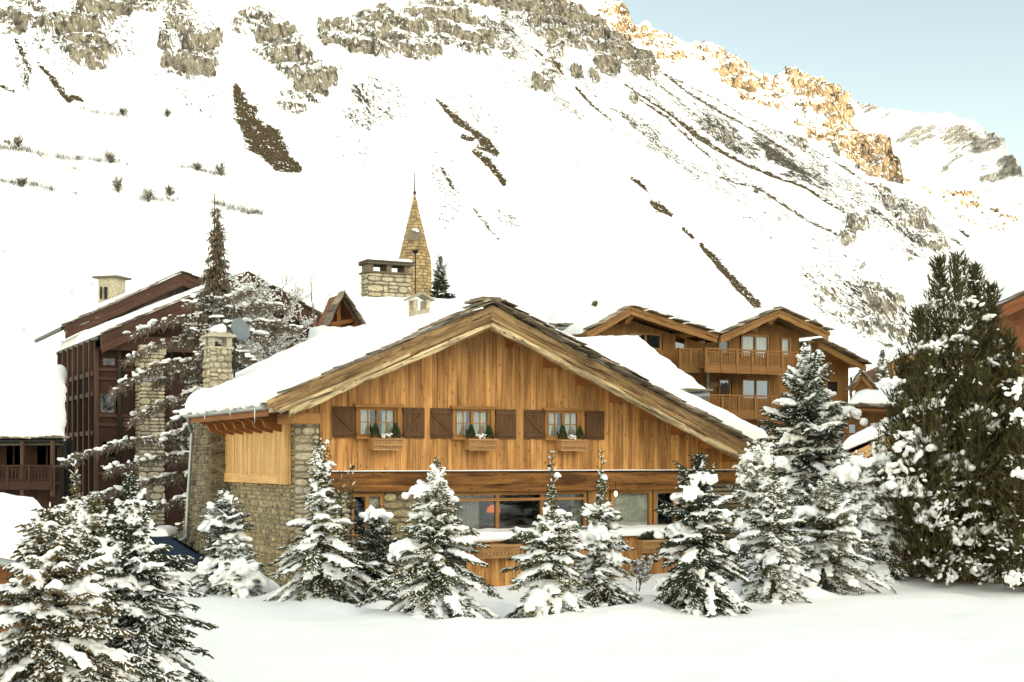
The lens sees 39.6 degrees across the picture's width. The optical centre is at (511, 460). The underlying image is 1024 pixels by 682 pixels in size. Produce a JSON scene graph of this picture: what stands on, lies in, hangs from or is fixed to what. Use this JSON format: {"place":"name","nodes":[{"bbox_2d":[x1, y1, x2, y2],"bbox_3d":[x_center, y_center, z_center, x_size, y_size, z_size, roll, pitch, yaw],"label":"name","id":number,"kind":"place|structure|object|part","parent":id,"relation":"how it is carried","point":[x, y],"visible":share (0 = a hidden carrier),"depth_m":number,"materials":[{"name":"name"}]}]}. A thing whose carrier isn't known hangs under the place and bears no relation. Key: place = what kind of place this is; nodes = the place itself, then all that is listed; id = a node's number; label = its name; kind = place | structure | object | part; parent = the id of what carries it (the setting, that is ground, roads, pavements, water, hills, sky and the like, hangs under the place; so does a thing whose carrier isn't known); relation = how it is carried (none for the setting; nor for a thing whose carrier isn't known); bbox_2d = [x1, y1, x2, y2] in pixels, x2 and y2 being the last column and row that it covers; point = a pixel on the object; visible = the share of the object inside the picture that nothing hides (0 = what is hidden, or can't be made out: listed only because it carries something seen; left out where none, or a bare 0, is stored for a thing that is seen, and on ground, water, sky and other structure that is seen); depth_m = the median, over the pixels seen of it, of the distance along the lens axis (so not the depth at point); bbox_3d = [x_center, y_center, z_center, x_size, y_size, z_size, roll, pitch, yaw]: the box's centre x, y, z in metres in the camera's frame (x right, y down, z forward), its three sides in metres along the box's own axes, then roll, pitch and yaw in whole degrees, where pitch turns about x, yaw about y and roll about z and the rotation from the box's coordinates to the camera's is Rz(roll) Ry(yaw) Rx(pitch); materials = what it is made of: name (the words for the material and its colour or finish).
{"place":"outdoors","nodes":[
{"label":"outdoors","id":0,"kind":"place"},
{"bbox_2d":[399,172,431,295],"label":"church spire","id":1,"kind":"structure","parent":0,"point":[414,237],"depth_m":148.78,"materials":[{"name":"stone"}]},
{"bbox_2d":[429,255,455,298],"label":"spruce","id":2,"kind":"object","parent":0,"point":[440,283],"visible":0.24,"depth_m":61.87,"materials":[{"name":"green plant"}]},
{"bbox_2d":[0,0,1023,405],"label":"mountain slope","id":3,"kind":"structure","parent":0,"point":[596,158],"depth_m":414.96,"materials":[{"name":"white snow"}]},
{"bbox_2d":[12,132,23,145],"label":"mountain bush","id":4,"kind":"object","parent":3,"relation":"on","point":[18,142],"visible":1,"depth_m":338.12,"materials":[{"name":"grey plant"}]},
{"bbox_2d":[15,175,27,187],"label":"mountain bush","id":5,"kind":"object","parent":3,"relation":"on","point":[20,183],"visible":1,"depth_m":322.65,"materials":[{"name":"plant"}]},
{"bbox_2d":[102,150,115,162],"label":"mountain bush","id":6,"kind":"object","parent":3,"relation":"on","point":[108,156],"visible":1,"depth_m":347.40,"materials":[{"name":"plant"}]},
{"bbox_2d":[110,174,126,192],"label":"mountain bush","id":7,"kind":"object","parent":3,"relation":"on","point":[117,184],"visible":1,"depth_m":334.51,"materials":[{"name":"grey plant"}]},
{"bbox_2d":[119,106,130,115],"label":"mountain bush","id":8,"kind":"object","parent":3,"relation":"on","point":[123,113],"visible":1,"depth_m":374.45,"materials":[{"name":"plant"}]},
{"bbox_2d":[136,185,156,201],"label":"mountain bush","id":9,"kind":"object","parent":3,"relation":"on","point":[149,195],"visible":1,"depth_m":335.80,"materials":[{"name":"grey plant"}]},
{"bbox_2d":[164,108,171,116],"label":"mountain bush","id":10,"kind":"object","parent":3,"relation":"on","point":[167,112],"visible":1,"depth_m":383.51,"materials":[{"name":"grey plant"}]},
{"bbox_2d":[162,182,176,195],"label":"mountain bush","id":11,"kind":"object","parent":3,"relation":"on","point":[169,189],"visible":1,"depth_m":341.37,"materials":[{"name":"plant"}]},
{"bbox_2d":[192,160,202,170],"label":"mountain bush","id":12,"kind":"object","parent":3,"relation":"on","point":[197,165],"visible":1,"depth_m":357.00,"materials":[{"name":"plant"}]},
{"bbox_2d":[212,159,227,174],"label":"mountain bush","id":13,"kind":"object","parent":3,"relation":"on","point":[220,170],"visible":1,"depth_m":359.49,"materials":[{"name":"grey plant"}]},
{"bbox_2d":[0,103,514,226],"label":"scrub","id":14,"kind":"object","parent":3,"relation":"on","point":[78,158],"visible":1,"depth_m":344.78,"materials":[{"name":"grey plant"}]},
{"bbox_2d":[590,300,598,305],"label":"mountain bush","id":15,"kind":"object","parent":3,"relation":"on","point":[594,303],"visible":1,"depth_m":360.07,"materials":[{"name":"grey plant"}]},
{"bbox_2d":[1,527,1023,681],"bbox_3d":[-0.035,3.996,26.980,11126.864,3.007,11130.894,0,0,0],"label":"ground","id":16,"kind":"structure","parent":0,"point":[913,629],"depth_m":24.08,"materials":[{"name":"white snow"}]},
{"bbox_2d":[0,492,43,644],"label":"snow","id":17,"kind":"structure","parent":16,"relation":"on","point":[14,510],"depth_m":21.50,"materials":[{"name":"white snow"}]},
{"bbox_2d":[0,364,73,516],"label":"annex","id":18,"kind":"object","parent":16,"relation":"on","point":[35,444],"visible":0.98,"depth_m":55.59,"materials":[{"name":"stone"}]},
{"bbox_2d":[5,445,19,464],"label":"window","id":19,"kind":"structure","parent":18,"relation":"in","point":[12,452],"depth_m":55.59,"materials":[{"name":"black glass"}]},
{"bbox_2d":[35,441,66,468],"bbox_3d":[-18.166,-0.200,56.035,0.961,1.101,0.990,0,0,0],"label":"window","id":20,"kind":"structure","parent":18,"relation":"in","point":[42,452],"depth_m":55.59,"materials":[{"name":"black glass"}]},
{"bbox_2d":[59,450,87,554],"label":"spruce","id":21,"kind":"object","parent":16,"relation":"on","point":[74,501],"visible":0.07,"depth_m":20.95,"materials":[{"name":"green wood"}]},
{"bbox_2d":[68,491,112,579],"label":"spruce","id":22,"kind":"object","parent":16,"relation":"on","point":[89,521],"visible":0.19,"depth_m":19.88,"materials":[{"name":"green wood"}]},
{"bbox_2d":[0,502,181,681],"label":"spruce","id":23,"kind":"object","parent":16,"relation":"on","point":[53,594],"visible":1,"depth_m":15.21,"materials":[{"name":"green wood"}]},
{"bbox_2d":[83,471,218,681],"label":"spruce","id":24,"kind":"object","parent":16,"relation":"on","point":[155,619],"visible":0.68,"depth_m":17.33,"materials":[{"name":"green wood"}]},
{"bbox_2d":[133,525,219,565],"bbox_3d":[-9.880,2.649,39.100,4.200,1.701,1.820,0,0,0],"label":"parked car","id":25,"kind":"object","parent":16,"relation":"on","point":[181,544],"visible":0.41,"depth_m":38.34,"materials":[{"name":"blue paint"}]},
{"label":"window","id":26,"kind":"part","parent":25,"relation":"part of","materials":[{"name":"glass"}]},
{"bbox_2d":[34,270,322,526],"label":"apartment house","id":27,"kind":"structure","parent":16,"relation":"on","point":[94,353],"depth_m":63.06,"materials":[{"name":"wood"}]},
{"bbox_2d":[65,406,66,430],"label":"window","id":28,"kind":"structure","parent":27,"relation":"in","point":[65,406],"depth_m":68.15,"materials":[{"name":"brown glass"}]},
{"bbox_2d":[65,352,66,369],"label":"window","id":29,"kind":"structure","parent":27,"relation":"in","point":[65,352],"depth_m":68.15,"materials":[{"name":"brown glass"}]},
{"bbox_2d":[86,402,87,428],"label":"window","id":30,"kind":"structure","parent":27,"relation":"in","point":[86,402],"depth_m":63.49,"materials":[{"name":"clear glass"}]},
{"bbox_2d":[86,344,87,370],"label":"window","id":31,"kind":"structure","parent":27,"relation":"in","point":[86,344],"depth_m":63.49,"materials":[{"name":"brown glass"}]},
{"bbox_2d":[86,469,87,495],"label":"window","id":32,"kind":"structure","parent":27,"relation":"in","point":[86,469],"depth_m":63.60,"materials":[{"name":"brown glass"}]},
{"bbox_2d":[99,392,115,413],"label":"window","id":33,"kind":"structure","parent":27,"relation":"in","point":[107,405],"depth_m":62.20,"materials":[{"name":"grey glass"}]},
{"bbox_2d":[101,357,116,366],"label":"window","id":34,"kind":"structure","parent":27,"relation":"in","point":[105,361],"depth_m":62.23,"materials":[{"name":"grey glass"}]},
{"bbox_2d":[101,440,116,459],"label":"window","id":35,"kind":"structure","parent":27,"relation":"in","point":[113,456],"depth_m":62.22,"materials":[{"name":"black glass"}]},
{"bbox_2d":[52,193,306,533],"bbox_3d":[-10.534,-2.341,45.864,7.957,12.584,3.463,0,0,0],"label":"old spruce","id":36,"kind":"object","parent":16,"relation":"on","point":[214,302],"visible":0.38,"depth_m":45.54,"materials":[{"name":"green plant"}]},
{"bbox_2d":[186,485,253,594],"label":"spruce","id":37,"kind":"object","parent":16,"relation":"on","point":[223,517],"visible":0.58,"depth_m":31.76,"materials":[{"name":"green wood"}]},
{"bbox_2d":[208,539,269,597],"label":"spruce","id":38,"kind":"object","parent":16,"relation":"on","point":[237,573],"visible":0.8,"depth_m":30.98,"materials":[{"name":"green wood"}]},
{"bbox_2d":[193,265,316,371],"bbox_3d":[-9.108,-4.384,51.163,4.762,5.143,4.179,0,0,0],"label":"larch","id":39,"kind":"object","parent":16,"relation":"on","point":[263,288],"visible":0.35,"depth_m":50.20,"materials":[{"name":"brown plant"}]},
{"bbox_2d":[245,315,294,366],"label":"larch","id":40,"kind":"object","parent":16,"relation":"on","point":[268,352],"visible":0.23,"depth_m":49.69,"materials":[{"name":"white plant"}]},
{"bbox_2d":[306,257,341,326],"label":"sapling","id":41,"kind":"object","parent":16,"relation":"on","point":[314,319],"visible":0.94,"depth_m":46.86,"materials":[{"name":"brown plant"}]},
{"bbox_2d":[263,432,387,605],"bbox_3d":[-3.925,1.782,29.910,2.867,4.782,2.658,0,0,0],"label":"spruce","id":42,"kind":"object","parent":16,"relation":"on","point":[324,575],"visible":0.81,"depth_m":29.78,"materials":[{"name":"green wood"}]},
{"bbox_2d":[330,470,362,600],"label":"spruce","id":43,"kind":"object","parent":16,"relation":"on","point":[341,537],"visible":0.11,"depth_m":30.98,"materials":[{"name":"green plant"}]},
{"bbox_2d":[343,464,361,580],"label":"spruce","id":44,"kind":"object","parent":16,"relation":"on","point":[350,503],"visible":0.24,"depth_m":31.48,"materials":[{"name":"green plant"}]},
{"bbox_2d":[341,504,410,603],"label":"spruce","id":45,"kind":"object","parent":16,"relation":"on","point":[372,544],"visible":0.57,"depth_m":30.83,"materials":[{"name":"green plant"}]},
{"bbox_2d":[269,258,511,412],"bbox_3d":[-3.922,-2.427,53.480,10.138,11.254,9.662,0,0,-16],"label":"chalet","id":46,"kind":"object","parent":16,"relation":"on","point":[385,291],"visible":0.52,"depth_m":55.88,"materials":[{"name":"stone"}]},
{"bbox_2d":[412,250,418,293],"bbox_3d":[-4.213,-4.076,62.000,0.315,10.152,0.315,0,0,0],"label":"street lamp","id":47,"kind":"object","parent":16,"relation":"on","point":[415,252],"visible":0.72,"depth_m":61.97,"materials":[{"name":"metal"}]},
{"bbox_2d":[356,455,502,619],"bbox_3d":[-1.448,2.178,27.523,3.208,4.574,2.967,0,0,0],"label":"spruce","id":48,"kind":"object","parent":16,"relation":"on","point":[436,590],"visible":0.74,"depth_m":27.21,"materials":[{"name":"green wood"}]},
{"bbox_2d":[179,292,772,586],"bbox_3d":[-1.925,-0.996,41.454,15.127,8.391,13.887,0,0,-27],"label":"chalet","id":49,"kind":"object","parent":16,"relation":"on","point":[524,385],"visible":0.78,"depth_m":36.31,"materials":[{"name":"brown wood"}]},
{"bbox_2d":[231,305,251,377],"bbox_3d":[-7.546,-2.958,39.870,0.591,2.796,0.574,0,0,0],"label":"satellite dish","id":50,"kind":"object","parent":49,"relation":"attached to","point":[240,329],"visible":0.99,"depth_m":39.98,"materials":[{"name":"metal"}]},
{"bbox_2d":[351,493,383,537],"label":"window","id":51,"kind":"structure","parent":49,"relation":"in","point":[362,501],"depth_m":35.04,"materials":[{"name":"brown wood"}]},
{"bbox_2d":[370,423,380,437],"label":"dwarf conifer","id":52,"kind":"object","parent":49,"relation":"on","point":[374,428],"visible":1,"depth_m":34.64,"materials":[{"name":"green plant"}]},
{"bbox_2d":[353,404,404,438],"bbox_3d":[-3.400,-0.940,35.154,1.300,0.920,0.820,0,0,-27],"label":"window","id":53,"kind":"structure","parent":49,"relation":"in","point":[385,416],"depth_m":34.95,"materials":[{"name":"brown wood"}]},
{"bbox_2d":[391,423,401,437],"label":"dwarf conifer","id":54,"kind":"object","parent":49,"relation":"on","point":[395,427],"visible":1,"depth_m":34.87,"materials":[{"name":"green plant"}]},
{"bbox_2d":[466,424,476,438],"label":"dwarf conifer","id":55,"kind":"object","parent":49,"relation":"on","point":[471,429],"visible":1,"depth_m":35.81,"materials":[{"name":"green plant"}]},
{"bbox_2d":[450,406,496,439],"bbox_3d":[-1.110,-0.940,36.321,1.280,0.920,0.820,0,0,-27],"label":"window","id":56,"kind":"structure","parent":49,"relation":"in","point":[480,417],"depth_m":36.10,"materials":[{"name":"brown wood"}]},
{"bbox_2d":[485,425,494,438],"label":"dwarf conifer","id":57,"kind":"object","parent":49,"relation":"on","point":[488,431],"visible":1,"depth_m":36.04,"materials":[{"name":"green plant"}]},
{"bbox_2d":[487,495,500,512],"bbox_3d":[-0.490,1.080,37.748,0.380,0.600,0.380,0,0,0],"label":"hanging lamp","id":58,"kind":"object","parent":49,"relation":"hanging from","point":[490,508],"visible":0.6,"depth_m":37.62,"materials":[{"name":"fabric"}]},
{"bbox_2d":[479,516,536,528],"bbox_3d":[-0.680,1.875,38.538,3.220,0.650,0.820,0,0,-27],"label":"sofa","id":59,"kind":"object","parent":49,"relation":"on","point":[513,522],"visible":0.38,"depth_m":38.64,"materials":[{"name":"black fabric"}]},
{"bbox_2d":[504,537,524,543],"bbox_3d":[0.254,1.986,35.020,0.913,0.338,0.309,0,0,-27],"label":"garland","id":60,"kind":"object","parent":49,"relation":"attached to","point":[514,540],"visible":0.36,"depth_m":34.86,"materials":[{"name":"green plant"}]},
{"bbox_2d":[451,490,586,528],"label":"window","id":61,"kind":"structure","parent":49,"relation":"in","point":[474,505],"depth_m":37.52,"materials":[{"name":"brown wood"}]},
{"bbox_2d":[558,425,567,439],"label":"dwarf conifer","id":62,"kind":"object","parent":49,"relation":"on","point":[562,430],"visible":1,"depth_m":37.00,"materials":[{"name":"green plant"}]},
{"bbox_2d":[542,408,586,439],"bbox_3d":[1.242,-0.940,37.519,1.280,0.920,0.820,0,0,-27],"label":"window","id":63,"kind":"structure","parent":49,"relation":"in","point":[571,418],"depth_m":37.30,"materials":[{"name":"brown wood"}]},
{"bbox_2d":[575,426,584,439],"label":"dwarf conifer","id":64,"kind":"object","parent":49,"relation":"on","point":[579,432],"visible":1,"depth_m":37.23,"materials":[{"name":"green plant"}]},
{"bbox_2d":[588,490,608,524],"bbox_3d":[2.304,1.350,37.825,0.644,1.100,0.041,0,0,-27],"label":"door panel","id":65,"kind":"structure","parent":49,"relation":"in","point":[592,494],"depth_m":37.74,"materials":[{"name":"brown wood"}]},
{"bbox_2d":[609,490,651,525],"bbox_3d":[3.189,1.320,38.347,1.300,1.040,0.167,0,0,-27],"label":"window","id":66,"kind":"structure","parent":49,"relation":"in","point":[635,507],"depth_m":38.44,"materials":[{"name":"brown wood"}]},
{"bbox_2d":[638,530,665,539],"bbox_3d":[3.644,1.962,36.744,0.797,0.334,0.318,0,0,-27],"label":"garland","id":67,"kind":"object","parent":49,"relation":"hanging from","point":[645,537],"visible":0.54,"depth_m":36.62,"materials":[{"name":"green plant"}]},
{"bbox_2d":[652,490,687,524],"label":"window","id":68,"kind":"structure","parent":49,"relation":"in","point":[659,497],"depth_m":38.97,"materials":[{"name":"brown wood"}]},
{"bbox_2d":[499,451,591,617],"bbox_3d":[0.883,2.151,27.736,2.306,4.695,3.007,0,0,0],"label":"spruce","id":69,"kind":"object","parent":16,"relation":"on","point":[550,574],"visible":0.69,"depth_m":27.33,"materials":[{"name":"green wood"}]},
{"bbox_2d":[574,448,641,608],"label":"spruce","id":70,"kind":"object","parent":16,"relation":"on","point":[602,567],"visible":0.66,"depth_m":28.42,"materials":[{"name":"green wood"}]},
{"bbox_2d":[628,552,660,591],"bbox_3d":[2.730,2.279,29.695,0.678,0.891,1.053,0,0,16],"label":"shrub","id":71,"kind":"object","parent":16,"relation":"on","point":[637,570],"visible":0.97,"depth_m":29.60,"materials":[{"name":"brown plant"}]},
{"bbox_2d":[576,335,713,400],"bbox_3d":[3.405,-0.994,52.468,7.147,7.988,9.275,0,0,0],"label":"roof","id":72,"kind":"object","parent":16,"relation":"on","point":[638,351],"visible":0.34,"depth_m":52.81,"materials":[{"name":"stone"}]},
{"bbox_2d":[652,452,752,617],"bbox_3d":[3.805,2.175,28.166,2.481,4.704,3.056,0,0,0],"label":"spruce","id":73,"kind":"object","parent":16,"relation":"on","point":[695,581],"visible":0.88,"depth_m":27.98,"materials":[{"name":"green wood"}]},
{"bbox_2d":[536,304,872,518],"bbox_3d":[7.413,-2.024,65.866,15.820,10.049,10.478,0,0,-27],"label":"chalet","id":74,"kind":"object","parent":16,"relation":"on","point":[748,356],"visible":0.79,"depth_m":62.02,"materials":[{"name":"brown wood"}]},
{"bbox_2d":[630,332,661,349],"bbox_3d":[5.680,-5.073,60.629,1.608,0.703,0.120,0,0,-27],"label":"window","id":75,"kind":"structure","parent":74,"relation":"in","point":[654,340],"depth_m":60.79,"materials":[{"name":"brown glass"}]},
{"bbox_2d":[669,331,686,349],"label":"window","id":76,"kind":"structure","parent":74,"relation":"in","point":[678,342],"depth_m":61.38,"materials":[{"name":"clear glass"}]},
{"bbox_2d":[708,382,717,388],"bbox_3d":[8.727,-3.205,61.682,0.416,0.416,0.050,0,0,0],"label":"cloth","id":77,"kind":"object","parent":74,"relation":"hanging from","point":[712,385],"visible":0.9,"depth_m":61.66,"materials":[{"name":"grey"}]},
{"bbox_2d":[705,339,729,357],"bbox_3d":[9.095,-4.905,62.857,0.709,0.992,0.990,0,0,-27],"label":"window","id":78,"kind":"structure","parent":74,"relation":"in","point":[725,344],"depth_m":62.73,"materials":[{"name":"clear glass"}]},
{"bbox_2d":[717,378,730,400],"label":"window","id":79,"kind":"structure","parent":74,"relation":"in","point":[719,380],"depth_m":62.49,"materials":[{"name":"clear glass"}]},
{"bbox_2d":[720,382,728,393],"bbox_3d":[9.227,-3.090,61.602,0.388,0.637,0.060,0,0,0],"label":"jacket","id":80,"kind":"object","parent":74,"relation":"hanging from","point":[723,386],"visible":0.87,"depth_m":61.57,"materials":[{"name":"fabric"}]},
{"bbox_2d":[731,378,769,400],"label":"window","id":81,"kind":"structure","parent":74,"relation":"in","point":[749,386],"depth_m":63.22,"materials":[{"name":"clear glass"}]},
{"bbox_2d":[740,334,768,358],"bbox_3d":[10.778,-5.048,63.253,1.539,1.054,0.167,0,0,-27],"label":"window","id":82,"kind":"structure","parent":74,"relation":"in","point":[750,342],"depth_m":63.26,"materials":[{"name":"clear glass"}]},
{"bbox_2d":[750,423,768,435],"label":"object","id":83,"kind":"structure","parent":74,"relation":"in","point":[759,425],"depth_m":63.53,"materials":[{"name":"white"}]},
{"bbox_2d":[769,337,790,357],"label":"window","id":84,"kind":"structure","parent":74,"relation":"in","point":[785,343],"depth_m":64.06,"materials":[{"name":"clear glass"}]},
{"bbox_2d":[723,439,794,581],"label":"spruce","id":85,"kind":"object","parent":16,"relation":"on","point":[755,463],"visible":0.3,"depth_m":32.69,"materials":[{"name":"green wood"}]},
{"bbox_2d":[736,448,816,603],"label":"spruce","id":86,"kind":"object","parent":16,"relation":"on","point":[770,567],"visible":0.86,"depth_m":29.81,"materials":[{"name":"green wood"}]},
{"bbox_2d":[781,555,820,595],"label":"spruce","id":87,"kind":"object","parent":16,"relation":"on","point":[811,573],"visible":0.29,"depth_m":30.73,"materials":[{"name":"green wood"}]},
{"bbox_2d":[736,340,867,565],"bbox_3d":[7.430,1.010,36.133,5.175,8.163,3.960,0,0,0],"label":"spruce","id":88,"kind":"object","parent":16,"relation":"on","point":[813,416],"visible":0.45,"depth_m":35.53,"materials":[{"name":"green plant"}]},
{"bbox_2d":[777,472,896,595],"bbox_3d":[6.905,2.427,31.965,3.407,4.373,3.010,0,0,0],"label":"spruce","id":89,"kind":"object","parent":16,"relation":"on","point":[826,510],"visible":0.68,"depth_m":31.56,"materials":[{"name":"green wood"}]},
{"bbox_2d":[816,450,891,578],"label":"spruce","id":90,"kind":"object","parent":16,"relation":"on","point":[847,471],"visible":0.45,"depth_m":33.66,"materials":[{"name":"green wood"}]},
{"bbox_2d":[819,415,908,558],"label":"shed","id":91,"kind":"structure","parent":16,"relation":"on","point":[853,443],"depth_m":43.00,"materials":[{"name":"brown wood"}]},
{"bbox_2d":[837,382,906,443],"bbox_3d":[14.741,-0.146,57.668,4.280,6.292,6.165,0,0,0],"label":"chalet","id":92,"kind":"object","parent":16,"relation":"on","point":[870,404],"visible":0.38,"depth_m":55.62,"materials":[{"name":"stone"}]},
{"bbox_2d":[849,425,854,432],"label":"window","id":93,"kind":"structure","parent":92,"relation":"in","point":[852,427],"depth_m":55.90,"materials":[{"name":"white glass"}]},
{"bbox_2d":[845,369,878,395],"bbox_3d":[14.271,-3.119,58.346,1.353,1.099,3.634,0,0,11],"label":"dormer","id":94,"kind":"object","parent":92,"relation":"on","point":[864,381],"visible":0.99,"depth_m":56.93,"materials":[{"name":"brown wood"}]},
{"bbox_2d":[873,348,889,380],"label":"spruce","id":95,"kind":"object","parent":16,"relation":"on","point":[881,373],"visible":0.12,"depth_m":61.93,"materials":[{"name":"green wood"}]},
{"bbox_2d":[858,418,915,583],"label":"spruce","id":96,"kind":"object","parent":16,"relation":"on","point":[883,542],"visible":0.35,"depth_m":33.98,"materials":[{"name":"green wood"}]},
{"bbox_2d":[865,340,922,383],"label":"chalet","id":97,"kind":"object","parent":16,"relation":"on","point":[871,372],"visible":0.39,"depth_m":65.17,"materials":[{"name":"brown wood"}]},
{"bbox_2d":[865,248,1023,584],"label":"pine","id":98,"kind":"object","parent":16,"relation":"on","point":[944,445],"visible":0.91,"depth_m":33.60,"materials":[{"name":"green plant"}]},
{"bbox_2d":[961,279,1023,507],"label":"house","id":99,"kind":"structure","parent":16,"relation":"on","point":[1011,300],"depth_m":48.00,"materials":[{"name":"red wood"}]},
{"bbox_2d":[985,348,1023,588],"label":"pine","id":100,"kind":"object","parent":16,"relation":"on","point":[1013,577],"visible":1,"depth_m":32.55,"materials":[{"name":"green plant"}]},
{"bbox_2d":[571,0,1023,253],"bbox_3d":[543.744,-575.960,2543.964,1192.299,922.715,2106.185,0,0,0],"label":"sunlit ridge","id":101,"kind":"structure","parent":0,"point":[821,110],"depth_m":2510.58,"materials":[{"name":"white snow"}]},
{"bbox_2d":[618,0,1023,175],"label":"sky","id":102,"kind":"structure","parent":0,"point":[964,59],"materials":[{"name":"blue"}]},
{"bbox_2d":[856,102,1023,189],"bbox_3d":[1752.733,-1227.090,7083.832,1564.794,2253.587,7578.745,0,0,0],"label":"mountain","id":103,"kind":"structure","parent":0,"point":[952,151],"depth_m":5801.89,"materials":[{"name":"white snow"}]}
]}

